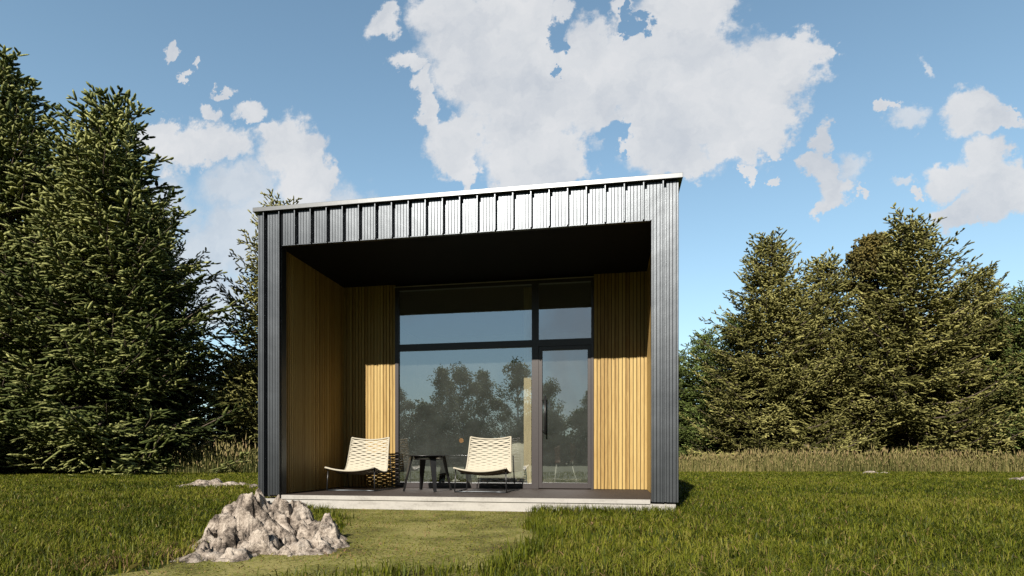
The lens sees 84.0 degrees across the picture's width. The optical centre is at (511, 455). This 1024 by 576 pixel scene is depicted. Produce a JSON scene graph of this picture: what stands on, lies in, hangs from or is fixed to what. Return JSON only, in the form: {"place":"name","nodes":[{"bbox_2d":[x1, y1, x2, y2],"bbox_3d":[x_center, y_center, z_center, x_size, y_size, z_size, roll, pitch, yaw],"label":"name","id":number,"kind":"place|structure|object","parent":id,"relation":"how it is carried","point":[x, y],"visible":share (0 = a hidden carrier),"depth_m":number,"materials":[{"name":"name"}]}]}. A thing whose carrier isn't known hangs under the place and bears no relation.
{"place":"outdoors","nodes":[
{"label":"outdoors","id":0,"kind":"place"},
{"bbox_2d":[107,508,550,575],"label":"path","id":1,"kind":"structure","parent":0,"point":[412,536],"depth_m":4.14,"materials":[{"name":"green plant"}]},
{"bbox_2d":[0,430,1023,473],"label":"tall grass","id":2,"kind":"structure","parent":0,"point":[957,461],"depth_m":22.74,"materials":[{"name":"green plant"}]},
{"bbox_2d":[0,470,1023,575],"bbox_3d":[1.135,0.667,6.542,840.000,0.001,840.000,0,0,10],"label":"ground","id":3,"kind":"structure","parent":0,"point":[592,533],"depth_m":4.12,"materials":[{"name":"plant"}]},
{"bbox_2d":[0,44,198,472],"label":"spruce tree","id":4,"kind":"object","parent":3,"relation":"on","point":[20,125],"visible":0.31,"depth_m":21.93,"materials":[{"name":"green plant"}]},
{"bbox_2d":[0,144,219,425],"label":"spruce tree","id":5,"kind":"object","parent":3,"relation":"on","point":[203,414],"depth_m":27.14,"materials":[{"name":"green plant"}]},
{"bbox_2d":[0,81,254,474],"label":"spruce tree","id":6,"kind":"object","parent":3,"relation":"on","point":[100,168],"visible":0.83,"depth_m":20.82,"materials":[{"name":"green plant"}]},
{"bbox_2d":[95,198,253,457],"bbox_3d":[-17.195,-4.882,27.124,9.184,15.102,8.716,0,0,24],"label":"spruce tree","id":7,"kind":"object","parent":3,"relation":"on","point":[174,314],"visible":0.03,"depth_m":26.88,"materials":[{"name":"green plant"}]},
{"bbox_2d":[179,478,249,486],"bbox_3d":[-6.400,0.611,12.250,1.833,0.222,0.915,0,0,10],"label":"flat rock","id":8,"kind":"object","parent":3,"relation":"on","point":[215,481],"visible":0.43,"depth_m":12.23,"materials":[{"name":"grey stone"}]},
{"bbox_2d":[198,352,245,450],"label":"spruce tree","id":9,"kind":"object","parent":3,"relation":"on","point":[217,427],"depth_m":32.31,"materials":[{"name":"green plant"}]},
{"bbox_2d":[155,188,301,461],"bbox_3d":[-11.227,-4.957,27.343,9.560,15.304,10.073,0,0,5],"label":"spruce tree","id":10,"kind":"object","parent":3,"relation":"on","point":[246,377],"visible":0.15,"depth_m":25.50,"materials":[{"name":"green plant"}]},
{"bbox_2d":[169,488,349,562],"bbox_3d":[-1.810,0.490,4.150,1.318,0.473,1.396,0,0,10],"label":"rock outcrop","id":11,"kind":"object","parent":3,"relation":"on","point":[243,526],"visible":0.67,"depth_m":4.12,"materials":[{"name":"grey stone"}]},
{"bbox_2d":[253,172,682,511],"bbox_3d":[-0.078,-1.174,10.401,5.302,3.982,7.290,0,0,10],"label":"cabin","id":12,"kind":"object","parent":3,"relation":"on","point":[538,324],"visible":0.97,"depth_m":8.30,"materials":[{"name":"grey metal"}]},
{"bbox_2d":[325,437,392,490],"bbox_3d":[-2.203,0.109,8.276,0.728,0.782,0.776,0,0,10],"label":"woven lounge chair","id":13,"kind":"object","parent":12,"relation":"on","point":[366,466],"visible":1,"depth_m":8.52,"materials":[{"name":"beige metal"}]},
{"bbox_2d":[403,455,451,491],"bbox_3d":[-1.197,0.248,8.084,0.680,0.504,0.680,0,0,10],"label":"side table","id":14,"kind":"object","parent":12,"relation":"on","point":[424,458],"visible":0.99,"depth_m":7.94,"materials":[{"name":"black metal"}]},
{"bbox_2d":[453,436,514,492],"bbox_3d":[-0.370,0.109,7.958,0.728,0.782,0.776,0,0,10],"label":"woven lounge chair","id":15,"kind":"object","parent":12,"relation":"on","point":[489,468],"visible":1,"depth_m":8.21,"materials":[{"name":"beige metal"}]},
{"bbox_2d":[395,277,593,488],"bbox_3d":[-0.308,-1.062,8.680,3.077,3.121,0.080,0,0,10],"label":"window","id":16,"kind":"structure","parent":12,"relation":"in","point":[467,355],"depth_m":8.71,"materials":[{"name":"glass"}]},
{"bbox_2d":[539,345,590,488],"bbox_3d":[0.782,-0.570,8.455,0.778,2.117,0.132,0,0,10],"label":"door","id":17,"kind":"structure","parent":12,"relation":"in","point":[564,371],"depth_m":8.48,"materials":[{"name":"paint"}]},
{"bbox_2d":[679,349,712,459],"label":"spruce tree","id":18,"kind":"object","parent":3,"relation":"on","point":[681,376],"visible":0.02,"depth_m":35.15,"materials":[{"name":"green plant"}]},
{"bbox_2d":[679,327,748,464],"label":"spruce tree","id":19,"kind":"object","parent":3,"relation":"on","point":[696,349],"visible":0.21,"depth_m":33.36,"materials":[{"name":"green plant"}]},
{"bbox_2d":[679,310,781,460],"bbox_3d":[12.835,-3.147,33.024,8.947,10.422,8.492,0,0,-16],"label":"spruce tree","id":20,"kind":"object","parent":3,"relation":"on","point":[722,346],"visible":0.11,"depth_m":32.21,"materials":[{"name":"green plant"}]},
{"bbox_2d":[679,227,896,462],"bbox_3d":[13.203,-4.482,29.151,9.522,14.024,10.033,0,0,8],"label":"spruce tree","id":21,"kind":"object","parent":3,"relation":"on","point":[763,328],"visible":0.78,"depth_m":27.83,"materials":[{"name":"green plant"}]},
{"bbox_2d":[762,246,935,460],"bbox_3d":[16.636,-4.123,30.645,9.408,14.018,11.066,0,0,-43],"label":"spruce tree","id":22,"kind":"object","parent":3,"relation":"on","point":[827,275],"visible":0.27,"depth_m":28.96,"materials":[{"name":"green plant"}]},
{"bbox_2d":[818,310,920,452],"bbox_3d":[21.581,-3.510,35.167,10.196,11.401,9.677,0,0,41],"label":"spruce tree","id":23,"kind":"object","parent":3,"relation":"on","point":[868,365],"depth_m":33.97,"materials":[{"name":"green plant"}]},
{"bbox_2d":[841,231,906,455],"bbox_3d":[19.651,-5.741,31.235,3.750,13.130,3.808,0,0,-33],"label":"broadleaf tree","id":24,"kind":"object","parent":3,"relation":"on","point":[865,251],"visible":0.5,"depth_m":30.61,"materials":[{"name":"green plant"}]},
{"bbox_2d":[796,202,1023,468],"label":"spruce tree","id":25,"kind":"object","parent":3,"relation":"on","point":[924,384],"visible":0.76,"depth_m":27.11,"materials":[{"name":"green plant"}]},
{"bbox_2d":[887,305,947,394],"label":"spruce tree","id":26,"kind":"object","parent":3,"relation":"on","point":[919,338],"visible":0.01,"depth_m":36.79,"materials":[{"name":"green plant"}]},
{"bbox_2d":[881,260,1023,458],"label":"spruce tree","id":27,"kind":"object","parent":3,"relation":"on","point":[983,285],"visible":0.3,"depth_m":28.26,"materials":[{"name":"green plant"}]},
{"bbox_2d":[910,299,995,436],"bbox_3d":[26.795,-3.679,34.862,9.764,12.731,11.486,0,0,28],"label":"spruce tree","id":28,"kind":"object","parent":3,"relation":"on","point":[942,336],"visible":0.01,"depth_m":34.44,"materials":[{"name":"green plant"}]},
{"bbox_2d":[951,280,1023,458],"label":"spruce tree","id":29,"kind":"object","parent":3,"relation":"on","point":[1019,309],"visible":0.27,"depth_m":27.62,"materials":[{"name":"green plant"}]},
{"bbox_2d":[0,0,1023,437],"label":"sky","id":30,"kind":"structure","parent":0,"point":[810,120],"materials":[{"name":"blue"}]}
]}

